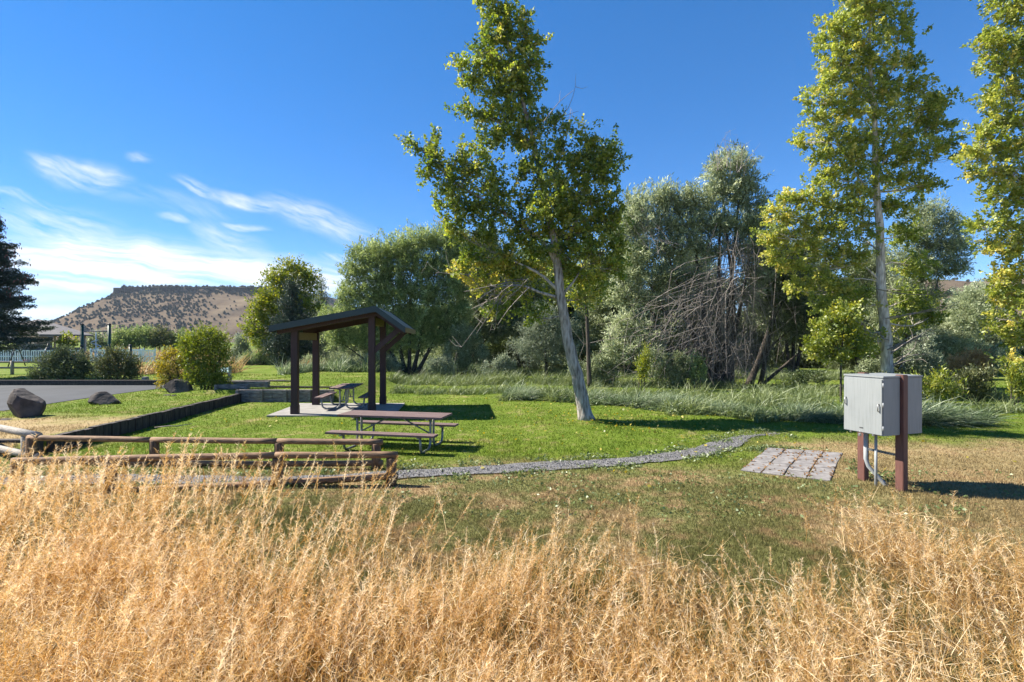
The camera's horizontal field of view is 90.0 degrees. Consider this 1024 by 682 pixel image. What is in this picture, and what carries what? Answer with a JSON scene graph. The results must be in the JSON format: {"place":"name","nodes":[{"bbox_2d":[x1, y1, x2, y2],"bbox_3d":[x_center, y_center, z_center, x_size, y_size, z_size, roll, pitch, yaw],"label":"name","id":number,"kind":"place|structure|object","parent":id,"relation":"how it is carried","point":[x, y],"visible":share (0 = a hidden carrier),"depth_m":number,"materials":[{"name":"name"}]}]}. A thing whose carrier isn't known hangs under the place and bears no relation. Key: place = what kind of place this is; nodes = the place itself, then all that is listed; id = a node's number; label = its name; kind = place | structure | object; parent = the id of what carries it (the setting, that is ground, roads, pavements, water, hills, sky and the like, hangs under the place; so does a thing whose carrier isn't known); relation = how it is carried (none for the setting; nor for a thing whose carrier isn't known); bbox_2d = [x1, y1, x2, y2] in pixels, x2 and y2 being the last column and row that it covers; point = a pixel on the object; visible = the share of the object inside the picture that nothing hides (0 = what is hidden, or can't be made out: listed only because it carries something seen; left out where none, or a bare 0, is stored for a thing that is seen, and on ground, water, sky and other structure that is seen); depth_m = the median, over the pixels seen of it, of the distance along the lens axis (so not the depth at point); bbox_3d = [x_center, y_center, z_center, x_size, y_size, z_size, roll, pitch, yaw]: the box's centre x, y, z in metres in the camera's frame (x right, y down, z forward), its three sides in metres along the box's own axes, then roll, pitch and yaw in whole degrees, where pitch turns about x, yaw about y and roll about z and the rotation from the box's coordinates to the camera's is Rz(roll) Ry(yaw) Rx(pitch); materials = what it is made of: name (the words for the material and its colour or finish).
{"place":"outdoors","nodes":[
{"label":"outdoors","id":0,"kind":"place"},
{"bbox_2d":[25,287,348,341],"bbox_3d":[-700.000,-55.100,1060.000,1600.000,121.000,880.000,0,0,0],"label":"mesa hill","id":1,"kind":"structure","parent":0,"point":[222,302],"depth_m":946.83,"materials":[{"name":"soil"}]},
{"bbox_2d":[38,284,269,336],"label":"juniper wood","id":2,"kind":"object","parent":1,"relation":"on","point":[175,308],"visible":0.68,"depth_m":992.75,"materials":[{"name":"plant"}]},
{"bbox_2d":[113,286,273,292],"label":"rimrock cliff","id":3,"kind":"structure","parent":1,"relation":"on","point":[166,289],"depth_m":1092.86,"materials":[{"name":"stone"}]},
{"bbox_2d":[0,431,787,485],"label":"path","id":4,"kind":"structure","parent":0,"point":[627,459],"depth_m":9.60,"materials":[{"name":"gravel"}]},
{"bbox_2d":[0,341,1023,681],"bbox_3d":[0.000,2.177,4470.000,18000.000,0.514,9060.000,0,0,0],"label":"ground","id":5,"kind":"structure","parent":0,"point":[270,371],"depth_m":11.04,"materials":[{"name":"plant"}]},
{"bbox_2d":[0,361,41,374],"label":"rail fence","id":6,"kind":"object","parent":5,"relation":"on","point":[11,367],"visible":0.29,"depth_m":32.10,"materials":[{"name":"wood"}]},
{"bbox_2d":[0,424,42,456],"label":"log rail fence","id":7,"kind":"object","parent":5,"relation":"on","point":[23,433],"visible":0.51,"depth_m":10.13,"materials":[{"name":"wood"}]},
{"bbox_2d":[0,439,43,453],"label":"timber edging wall","id":8,"kind":"structure","parent":5,"relation":"on","point":[40,444],"depth_m":10.81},
{"bbox_2d":[7,388,45,417],"bbox_3d":[-13.558,1.957,14.269,0.890,1.280,0.738,0,0,29],"label":"boulder","id":9,"kind":"object","parent":5,"relation":"on","point":[22,402],"visible":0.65,"depth_m":14.05,"materials":[{"name":"stone"}]},
{"bbox_2d":[7,343,51,366],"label":"swing set","id":10,"kind":"object","parent":5,"relation":"on","point":[29,360],"visible":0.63,"depth_m":42.46,"materials":[{"name":"paint"}]},
{"bbox_2d":[0,208,58,353],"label":"spruce tree","id":11,"kind":"object","parent":5,"relation":"on","point":[11,301],"visible":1,"depth_m":29.65,"materials":[{"name":"green plant"}]},
{"bbox_2d":[0,349,77,360],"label":"picket fence","id":12,"kind":"object","parent":5,"relation":"on","point":[17,356],"visible":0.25,"depth_m":50.30,"materials":[{"name":"wood"}]},
{"bbox_2d":[0,319,92,359],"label":"gazebo","id":13,"kind":"object","parent":5,"relation":"on","point":[55,332],"visible":0.28,"depth_m":58.95,"materials":[{"name":"grey"}]},
{"bbox_2d":[20,343,95,379],"bbox_3d":[-22.745,1.069,26.029,3.818,2.124,1.572,0,0,0],"label":"shrub","id":14,"kind":"object","parent":5,"relation":"on","point":[55,362],"visible":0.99,"depth_m":25.81,"materials":[{"name":"green plant"}]},
{"bbox_2d":[50,330,79,349],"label":"shrub","id":15,"kind":"object","parent":5,"relation":"on","point":[61,339],"visible":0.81,"depth_m":57.88,"materials":[{"name":"green plant"}]},
{"bbox_2d":[0,385,162,410],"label":"parking lot","id":16,"kind":"structure","parent":5,"relation":"on","point":[48,394],"depth_m":21.57,"materials":[{"name":"asphalt"}]},
{"bbox_2d":[0,380,193,384],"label":"parking kerb","id":17,"kind":"structure","parent":5,"relation":"on","point":[76,382],"depth_m":24.24,"materials":[{"name":"concrete"}]},
{"bbox_2d":[86,328,107,349],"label":"shrub","id":18,"kind":"object","parent":5,"relation":"on","point":[101,342],"visible":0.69,"depth_m":81.65,"materials":[{"name":"green plant"}]},
{"bbox_2d":[88,391,120,404],"bbox_3d":[-13.457,2.016,16.952,0.920,0.704,0.477,0,0,0],"label":"boulder","id":19,"kind":"object","parent":5,"relation":"on","point":[102,398],"visible":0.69,"depth_m":16.83,"materials":[{"name":"stone"}]},
{"bbox_2d":[80,323,131,379],"bbox_3d":[-21.661,0.580,27.323,2.511,3.040,0.540,0,0,-14],"label":"climbing frame","id":20,"kind":"object","parent":5,"relation":"on","point":[82,331],"visible":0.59,"depth_m":27.17,"materials":[{"name":"green paint"}]},
{"bbox_2d":[87,344,144,379],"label":"shrub","id":21,"kind":"object","parent":5,"relation":"on","point":[106,365],"visible":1,"depth_m":25.64,"materials":[{"name":"green plant"}]},
{"bbox_2d":[103,325,138,348],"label":"shrub","id":22,"kind":"object","parent":5,"relation":"on","point":[118,338],"visible":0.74,"depth_m":81.34,"materials":[{"name":"green plant"}]},
{"bbox_2d":[97,348,155,361],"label":"picket fence","id":23,"kind":"object","parent":5,"relation":"on","point":[146,356],"visible":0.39,"depth_m":49.14,"materials":[{"name":"wood"}]},
{"bbox_2d":[0,345,266,374],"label":"dry bank grass","id":24,"kind":"structure","parent":5,"relation":"on","point":[148,369],"depth_m":33.91,"materials":[{"name":"plant"}]},
{"bbox_2d":[122,321,159,349],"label":"shrub","id":25,"kind":"object","parent":5,"relation":"on","point":[137,332],"visible":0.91,"depth_m":81.36,"materials":[{"name":"green plant"}]},
{"bbox_2d":[46,393,240,452],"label":"timber edging wall","id":26,"kind":"structure","parent":5,"relation":"on","point":[130,425],"depth_m":14.01,"materials":[{"name":"wood"}]},
{"bbox_2d":[140,323,177,351],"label":"shrub","id":27,"kind":"object","parent":5,"relation":"on","point":[160,337],"visible":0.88,"depth_m":81.46,"materials":[{"name":"green plant"}]},
{"bbox_2d":[150,345,200,389],"bbox_3d":[-14.021,1.119,21.254,2.151,2.013,1.054,0,0,0],"label":"shrub","id":28,"kind":"object","parent":5,"relation":"on","point":[165,369],"visible":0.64,"depth_m":21.20,"materials":[{"name":"yellow plant"}]},
{"bbox_2d":[163,379,193,392],"bbox_3d":[-13.554,2.008,20.772,1.127,0.960,0.514,0,0,10],"label":"boulder","id":29,"kind":"object","parent":5,"relation":"on","point":[173,386],"visible":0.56,"depth_m":20.65,"materials":[{"name":"stone"}]},
{"bbox_2d":[166,327,198,347],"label":"shrub","id":30,"kind":"object","parent":5,"relation":"on","point":[176,338],"visible":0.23,"depth_m":81.54,"materials":[{"name":"green plant"}]},
{"bbox_2d":[10,451,397,493],"bbox_3d":[-4.919,2.175,8.341,6.052,0.700,0.237,0,0,-4],"label":"log rail fence","id":31,"kind":"object","parent":5,"relation":"on","point":[390,456],"visible":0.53,"depth_m":8.36,"materials":[{"name":"wood"}]},
{"bbox_2d":[25,435,382,469],"bbox_3d":[-5.929,2.172,9.762,7.030,0.692,0.188,0,0,3],"label":"log rail fence","id":32,"kind":"object","parent":5,"relation":"on","point":[278,443],"visible":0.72,"depth_m":9.67,"materials":[{"name":"wood"}]},
{"bbox_2d":[172,320,237,389],"bbox_3d":[-12.556,0.585,21.021,2.619,2.956,1.639,0,0,0],"label":"shrub","id":33,"kind":"object","parent":5,"relation":"on","point":[209,366],"visible":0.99,"depth_m":20.85,"materials":[{"name":"green plant"}]},
{"bbox_2d":[214,384,249,389],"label":"sleeper wall","id":34,"kind":"structure","parent":5,"relation":"on","point":[232,386],"depth_m":20.68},
{"bbox_2d":[227,330,256,362],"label":"shrub","id":35,"kind":"object","parent":5,"relation":"on","point":[243,346],"visible":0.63,"depth_m":45.80,"materials":[{"name":"green plant"}]},
{"bbox_2d":[224,381,269,387],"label":"sleeper wall","id":36,"kind":"structure","parent":5,"relation":"on","point":[264,384],"depth_m":21.47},
{"bbox_2d":[240,337,272,364],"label":"shrub","id":37,"kind":"object","parent":5,"relation":"on","point":[256,354],"visible":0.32,"depth_m":44.81,"materials":[{"name":"green plant"}]},
{"bbox_2d":[236,252,325,366],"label":"yellow green tree","id":38,"kind":"object","parent":5,"relation":"on","point":[256,331],"visible":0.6,"depth_m":41.62,"materials":[{"name":"green plant"}]},
{"bbox_2d":[235,390,333,402],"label":"sleeper wall","id":39,"kind":"structure","parent":5,"relation":"on","point":[268,395],"depth_m":20.05,"materials":[{"name":"wood"}]},
{"bbox_2d":[259,274,323,366],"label":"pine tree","id":40,"kind":"object","parent":5,"relation":"on","point":[290,308],"visible":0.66,"depth_m":37.66,"materials":[{"name":"green plant"}]},
{"bbox_2d":[311,272,335,360],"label":"spruce tree","id":41,"kind":"object","parent":5,"relation":"on","point":[321,297],"visible":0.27,"depth_m":43.91,"materials":[{"name":"green plant"}]},
{"bbox_2d":[301,348,367,364],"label":"shrub","id":42,"kind":"object","parent":5,"relation":"on","point":[334,356],"visible":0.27,"depth_m":35.91,"materials":[{"name":"green plant"}]},
{"bbox_2d":[266,403,404,416],"bbox_3d":[-5.875,2.470,17.725,4.250,0.261,3.250,0,0,0],"label":"concrete pad","id":43,"kind":"object","parent":5,"relation":"on","point":[308,409],"visible":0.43,"depth_m":17.49,"materials":[{"name":"concrete"}]},
{"bbox_2d":[314,383,367,408],"bbox_3d":[-5.850,1.952,18.150,1.725,0.760,1.900,0,0,-5],"label":"picnic table","id":44,"kind":"object","parent":43,"relation":"on","point":[346,386],"visible":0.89,"depth_m":17.69,"materials":[{"name":"brown wood"}]},
{"bbox_2d":[269,306,415,413],"bbox_3d":[-5.652,0.610,17.870,4.207,3.459,3.568,0,0,-6],"label":"picnic shelter","id":45,"kind":"object","parent":43,"relation":"on","point":[373,317],"visible":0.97,"depth_m":16.61,"materials":[{"name":"wood"}]},
{"bbox_2d":[230,349,490,377],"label":"undergrowth","id":46,"kind":"object","parent":5,"relation":"on","point":[343,364],"visible":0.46,"depth_m":33.31,"materials":[{"name":"plant"}]},
{"bbox_2d":[334,312,398,358],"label":"thicket tree","id":47,"kind":"object","parent":5,"relation":"on","point":[360,349],"visible":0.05,"depth_m":48.16,"materials":[{"name":"green plant"}]},
{"bbox_2d":[363,351,403,371],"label":"shrub","id":48,"kind":"object","parent":5,"relation":"on","point":[390,365],"visible":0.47,"depth_m":32.88,"materials":[{"name":"green plant"}]},
{"bbox_2d":[325,410,458,452],"bbox_3d":[-2.680,2.048,11.750,2.500,0.760,1.725,0,0,12],"label":"picnic table","id":49,"kind":"object","parent":5,"relation":"on","point":[431,417],"visible":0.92,"depth_m":11.61,"materials":[{"name":"brown wood"}]},
{"bbox_2d":[317,219,480,375],"bbox_3d":[-7.483,-2.910,33.880,11.159,10.678,3.767,0,0,0],"label":"willow tree","id":50,"kind":"object","parent":5,"relation":"on","point":[407,255],"visible":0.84,"depth_m":33.53,"materials":[{"name":"green plant"}]},
{"bbox_2d":[388,299,456,359],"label":"thicket tree","id":51,"kind":"object","parent":5,"relation":"on","point":[405,354],"depth_m":46.74,"materials":[{"name":"green plant"}]},
{"bbox_2d":[425,353,457,378],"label":"shrub","id":52,"kind":"object","parent":5,"relation":"on","point":[442,364],"visible":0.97,"depth_m":31.88,"materials":[{"name":"green plant"}]},
{"bbox_2d":[411,317,501,365],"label":"thicket tree","id":53,"kind":"object","parent":5,"relation":"on","point":[436,352],"visible":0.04,"depth_m":40.93,"materials":[{"name":"green plant"}]},
{"bbox_2d":[440,319,491,376],"bbox_3d":[-2.927,0.506,32.948,3.586,3.806,1.655,0,0,0],"label":"shrub","id":54,"kind":"object","parent":5,"relation":"on","point":[464,360],"visible":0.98,"depth_m":32.82,"materials":[{"name":"green plant"}]},
{"bbox_2d":[479,352,520,376],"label":"shrub","id":55,"kind":"object","parent":5,"relation":"on","point":[502,361],"visible":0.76,"depth_m":30.91,"materials":[{"name":"green plant"}]},
{"bbox_2d":[450,227,555,367],"bbox_3d":[-1.217,-3.030,36.924,9.585,11.231,3.961,0,0,0],"label":"willow tree","id":56,"kind":"object","parent":5,"relation":"on","point":[503,332],"visible":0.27,"depth_m":36.48,"materials":[{"name":"green plant"}]},
{"bbox_2d":[0,426,1022,520],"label":"weeds","id":57,"kind":"object","parent":5,"relation":"on","point":[751,447],"visible":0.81,"depth_m":9.04,"materials":[{"name":"green plant"}]},
{"bbox_2d":[0,431,1023,681],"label":"dry grass","id":58,"kind":"structure","parent":5,"relation":"on","point":[120,583],"depth_m":3.97,"materials":[{"name":"plant"}]},
{"bbox_2d":[393,0,641,420],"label":"cottonwood tree","id":59,"kind":"object","parent":5,"relation":"on","point":[563,208],"visible":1,"depth_m":15.57,"materials":[{"name":"green plant"}]},
{"bbox_2d":[24,401,1015,486],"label":"fallen leaves","id":60,"kind":"object","parent":5,"relation":"on","point":[615,420],"visible":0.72,"depth_m":14.08,"materials":[{"name":"yellow plant"}]},
{"bbox_2d":[481,238,573,369],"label":"willow tree","id":61,"kind":"object","parent":5,"relation":"on","point":[501,346],"visible":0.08,"depth_m":39.86,"materials":[{"name":"green plant"}]},
{"bbox_2d":[500,343,554,369],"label":"thicket tree","id":62,"kind":"object","parent":5,"relation":"on","point":[521,357],"visible":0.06,"depth_m":44.19,"materials":[{"name":"green plant"}]},
{"bbox_2d":[505,299,585,376],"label":"willow tree","id":63,"kind":"object","parent":5,"relation":"on","point":[546,356],"visible":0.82,"depth_m":30.82,"materials":[{"name":"green plant"}]},
{"bbox_2d":[526,260,594,368],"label":"thicket tree","id":64,"kind":"object","parent":5,"relation":"on","point":[557,366],"visible":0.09,"depth_m":42.18,"materials":[{"name":"green plant"}]},
{"bbox_2d":[562,232,619,387],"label":"poplar tree","id":65,"kind":"object","parent":5,"relation":"on","point":[589,375],"visible":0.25,"depth_m":25.41,"materials":[{"name":"green plant"}]},
{"bbox_2d":[564,350,623,385],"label":"shrub","id":66,"kind":"object","parent":5,"relation":"on","point":[598,372],"visible":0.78,"depth_m":26.87,"materials":[{"name":"green plant"}]},
{"bbox_2d":[569,291,647,369],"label":"thicket tree","id":67,"kind":"object","parent":5,"relation":"on","point":[623,366],"visible":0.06,"depth_m":40.26,"materials":[{"name":"green plant"}]},
{"bbox_2d":[570,214,662,370],"bbox_3d":[7.338,-3.661,35.781,7.476,12.153,5.774,0,0,0],"label":"willow tree","id":68,"kind":"object","parent":5,"relation":"on","point":[596,318],"visible":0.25,"depth_m":35.19,"materials":[{"name":"green plant"}]},
{"bbox_2d":[630,342,654,390],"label":"shrub","id":69,"kind":"object","parent":5,"relation":"on","point":[644,365],"visible":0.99,"depth_m":23.94,"materials":[{"name":"green plant"}]},
{"bbox_2d":[642,342,707,387],"bbox_3d":[8.336,1.226,25.994,3.579,2.368,1.348,0,0,0],"label":"shrub","id":70,"kind":"object","parent":5,"relation":"on","point":[676,375],"visible":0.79,"depth_m":25.88,"materials":[{"name":"green plant"}]},
{"bbox_2d":[552,132,810,386],"bbox_3d":[9.137,-2.551,27.269,13.971,17.093,6.872,0,0,0],"label":"willow tree","id":71,"kind":"object","parent":5,"relation":"on","point":[737,187],"visible":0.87,"depth_m":27.49,"materials":[{"name":"green plant"}]},
{"bbox_2d":[628,235,750,359],"bbox_3d":[12.663,-2.861,37.145,8.347,10.573,5.094,0,0,-10],"label":"willow tree","id":72,"kind":"object","parent":5,"relation":"on","point":[691,343],"visible":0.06,"depth_m":36.48,"materials":[{"name":"green plant"}]},
{"bbox_2d":[659,272,736,369],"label":"thicket tree","id":73,"kind":"object","parent":5,"relation":"on","point":[697,315],"visible":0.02,"depth_m":40.34,"materials":[{"name":"green plant"}]},
{"bbox_2d":[688,346,709,389],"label":"shrub","id":74,"kind":"object","parent":5,"relation":"on","point":[699,364],"visible":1,"depth_m":24.45,"materials":[{"name":"green plant"}]},
{"bbox_2d":[386,359,1023,413],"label":"undergrowth","id":75,"kind":"object","parent":5,"relation":"on","point":[760,395],"visible":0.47,"depth_m":23.94,"materials":[{"name":"green plant"}]},
{"bbox_2d":[492,376,986,429],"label":"tall grass","id":76,"kind":"structure","parent":5,"relation":"on","point":[813,414],"depth_m":16.55,"materials":[{"name":"plant"}]},
{"bbox_2d":[706,306,778,369],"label":"thicket tree","id":77,"kind":"object","parent":5,"relation":"on","point":[760,338],"visible":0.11,"depth_m":38.34,"materials":[{"name":"green plant"}]},
{"bbox_2d":[740,275,822,367],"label":"thicket tree","id":78,"kind":"object","parent":5,"relation":"on","point":[803,362],"visible":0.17,"depth_m":45.58,"materials":[{"name":"green plant"}]},
{"bbox_2d":[740,239,841,383],"bbox_3d":[15.702,-1.597,28.485,6.160,8.569,2.943,0,0,0],"label":"willow tree","id":79,"kind":"object","parent":5,"relation":"on","point":[788,314],"visible":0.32,"depth_m":28.34,"materials":[{"name":"green plant"}]},
{"bbox_2d":[740,448,842,480],"bbox_3d":[5.674,2.427,10.257,1.416,0.146,2.913,0,0,36],"label":"paved patch","id":80,"kind":"object","parent":5,"relation":"on","point":[782,463],"visible":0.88,"depth_m":9.89,"materials":[{"name":"concrete"}]},
{"bbox_2d":[743,448,841,476],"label":"leaf litter","id":81,"kind":"object","parent":80,"relation":"on","point":[818,456],"visible":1,"depth_m":10.08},
{"bbox_2d":[748,227,840,371],"bbox_3d":[20.919,-3.175,38.157,8.559,11.200,6.032,0,0,0],"label":"willow tree","id":82,"kind":"object","parent":5,"relation":"on","point":[791,364],"visible":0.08,"depth_m":37.88,"materials":[{"name":"green plant"}]},
{"bbox_2d":[773,365,831,388],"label":"shrub","id":83,"kind":"object","parent":5,"relation":"on","point":[798,376],"visible":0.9,"depth_m":24.95,"materials":[{"name":"green plant"}]},
{"bbox_2d":[790,305,836,367],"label":"thicket tree","id":84,"kind":"object","parent":5,"relation":"on","point":[818,366],"visible":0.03,"depth_m":45.58,"materials":[{"name":"green plant"}]},
{"bbox_2d":[799,297,881,401],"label":"young tree","id":85,"kind":"object","parent":5,"relation":"on","point":[844,331],"visible":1,"depth_m":19.87,"materials":[{"name":"green plant"}]},
{"bbox_2d":[816,313,871,369],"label":"thicket tree","id":86,"kind":"object","parent":5,"relation":"on","point":[847,364],"visible":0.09,"depth_m":42.35,"materials":[{"name":"green plant"}]},
{"bbox_2d":[749,0,967,372],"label":"cottonwood tree","id":87,"kind":"object","parent":5,"relation":"on","point":[852,148],"visible":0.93,"depth_m":21.84,"materials":[{"name":"green plant"}]},
{"bbox_2d":[823,238,919,371],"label":"willow tree","id":88,"kind":"object","parent":5,"relation":"on","point":[868,274],"visible":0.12,"depth_m":36.18,"materials":[{"name":"green plant"}]},
{"bbox_2d":[851,353,897,373],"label":"shrub","id":89,"kind":"object","parent":5,"relation":"on","point":[872,367],"visible":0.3,"depth_m":22.95,"materials":[{"name":"green plant"}]},
{"bbox_2d":[844,372,922,492],"bbox_3d":[6.137,1.570,8.504,0.968,2.060,0.770,0,0,-18],"label":"utility cabinet","id":90,"kind":"object","parent":5,"relation":"on","point":[876,405],"visible":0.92,"depth_m":8.26,"materials":[{"name":"grey metal"}]},
{"bbox_2d":[852,298,948,372],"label":"thicket tree","id":91,"kind":"object","parent":5,"relation":"on","point":[897,367],"visible":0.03,"depth_m":39.95,"materials":[{"name":"green plant"}]},
{"bbox_2d":[878,361,931,390],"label":"shrub","id":92,"kind":"object","parent":5,"relation":"on","point":[906,369],"visible":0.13,"depth_m":20.94,"materials":[{"name":"green plant"}]},
{"bbox_2d":[859,190,984,372],"bbox_3d":[25.997,-3.637,32.952,8.334,12.118,3.312,0,0,0],"label":"willow tree","id":93,"kind":"object","parent":5,"relation":"on","point":[939,245],"visible":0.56,"depth_m":32.66,"materials":[{"name":"green plant"}]},
{"bbox_2d":[901,330,947,377],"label":"shrub","id":94,"kind":"object","parent":5,"relation":"on","point":[935,362],"visible":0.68,"depth_m":23.86,"materials":[{"name":"green plant"}]},
{"bbox_2d":[903,363,968,405],"bbox_3d":[14.456,1.561,17.522,2.157,1.681,1.051,0,0,0],"label":"shrub","id":95,"kind":"object","parent":5,"relation":"on","point":[937,387],"visible":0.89,"depth_m":17.43,"materials":[{"name":"green plant"}]},
{"bbox_2d":[943,346,994,398],"bbox_3d":[18.769,1.263,21.025,2.202,2.264,1.125,0,0,0],"label":"shrub","id":96,"kind":"object","parent":5,"relation":"on","point":[976,358],"visible":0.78,"depth_m":20.89,"materials":[{"name":"green plant"}]},
{"bbox_2d":[922,392,1022,429],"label":"tall grass","id":97,"kind":"structure","parent":5,"relation":"on","point":[981,416],"depth_m":14.43,"materials":[{"name":"plant"}]},
{"bbox_2d":[924,278,1023,374],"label":"willow tree","id":98,"kind":"object","parent":5,"relation":"on","point":[959,334],"visible":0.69,"depth_m":36.92,"materials":[{"name":"green plant"}]},
{"bbox_2d":[948,361,1006,404],"bbox_3d":[17.583,1.567,19.473,2.014,1.714,1.029,0,0,0],"label":"shrub","id":99,"kind":"object","parent":5,"relation":"on","point":[972,385],"visible":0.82,"depth_m":19.39,"materials":[{"name":"green plant"}]},
{"bbox_2d":[949,0,1023,367],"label":"cottonwood tree","id":100,"kind":"object","parent":5,"relation":"on","point":[1000,125],"visible":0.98,"depth_m":19.89,"materials":[{"name":"green plant"}]},
{"bbox_2d":[972,315,1023,368],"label":"thicket tree","id":101,"kind":"object","parent":5,"relation":"on","point":[996,339],"visible":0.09,"depth_m":40.65,"materials":[{"name":"green plant"}]},
{"bbox_2d":[998,361,1023,407],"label":"shrub","id":102,"kind":"object","parent":5,"relation":"on","point":[1016,375],"visible":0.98,"depth_m":18.46,"materials":[{"name":"green plant"}]},
{"bbox_2d":[0,0,1023,320],"label":"sky","id":103,"kind":"structure","parent":0,"point":[200,143],"materials":[{"name":"blue"}]},
{"bbox_2d":[840,279,1023,319],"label":"hill","id":104,"kind":"structure","parent":0,"point":[952,284],"depth_m":456.57,"materials":[{"name":"soil"}]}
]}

